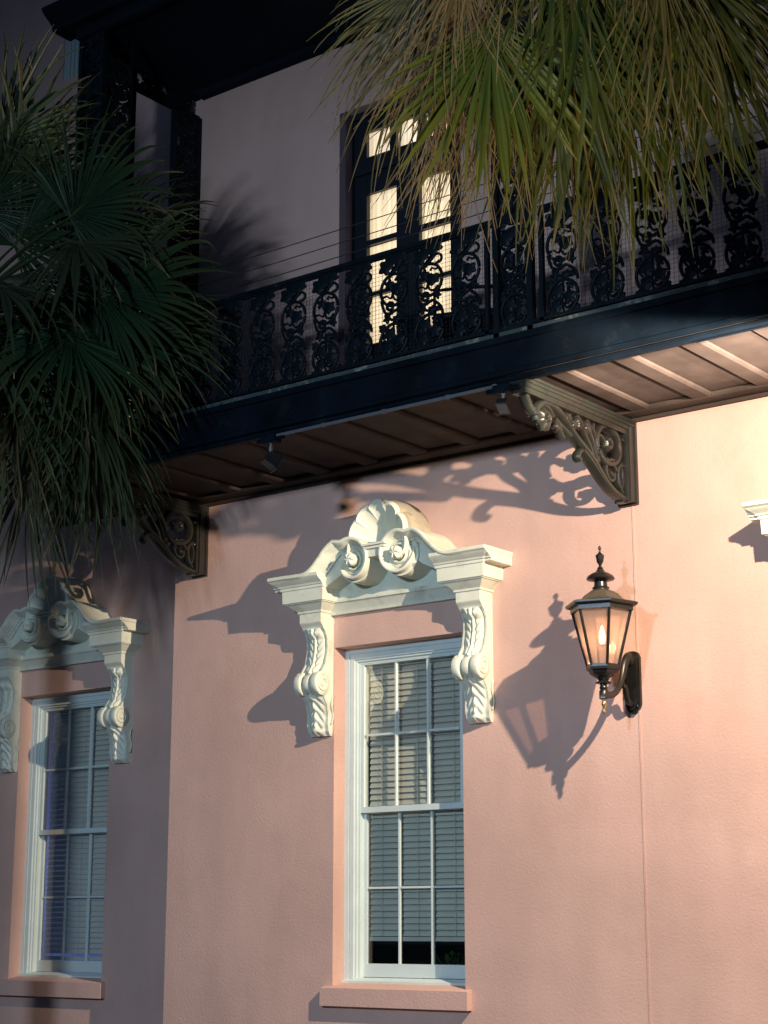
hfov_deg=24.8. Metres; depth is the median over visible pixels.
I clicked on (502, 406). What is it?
spotlight
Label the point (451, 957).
potted plant
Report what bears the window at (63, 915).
in the house
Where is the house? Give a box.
[0,0,767,1023]
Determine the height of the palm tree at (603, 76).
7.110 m
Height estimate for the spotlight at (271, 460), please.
0.294 m
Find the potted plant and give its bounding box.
[420,943,464,978]
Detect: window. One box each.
[0,690,109,998]
[319,636,471,1010]
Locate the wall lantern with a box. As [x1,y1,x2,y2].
[565,546,641,714]
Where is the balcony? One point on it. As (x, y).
(585, 376)
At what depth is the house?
14.99 m
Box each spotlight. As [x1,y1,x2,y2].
[257,433,285,472]
[486,382,519,414]
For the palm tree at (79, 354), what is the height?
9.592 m
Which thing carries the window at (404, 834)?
in the house
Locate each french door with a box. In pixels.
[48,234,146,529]
[339,90,461,370]
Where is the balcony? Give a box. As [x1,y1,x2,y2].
[41,0,767,578]
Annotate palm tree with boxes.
[0,21,240,611]
[305,0,767,284]
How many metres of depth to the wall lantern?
13.13 m
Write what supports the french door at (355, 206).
in the house
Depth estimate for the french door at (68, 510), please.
18.62 m

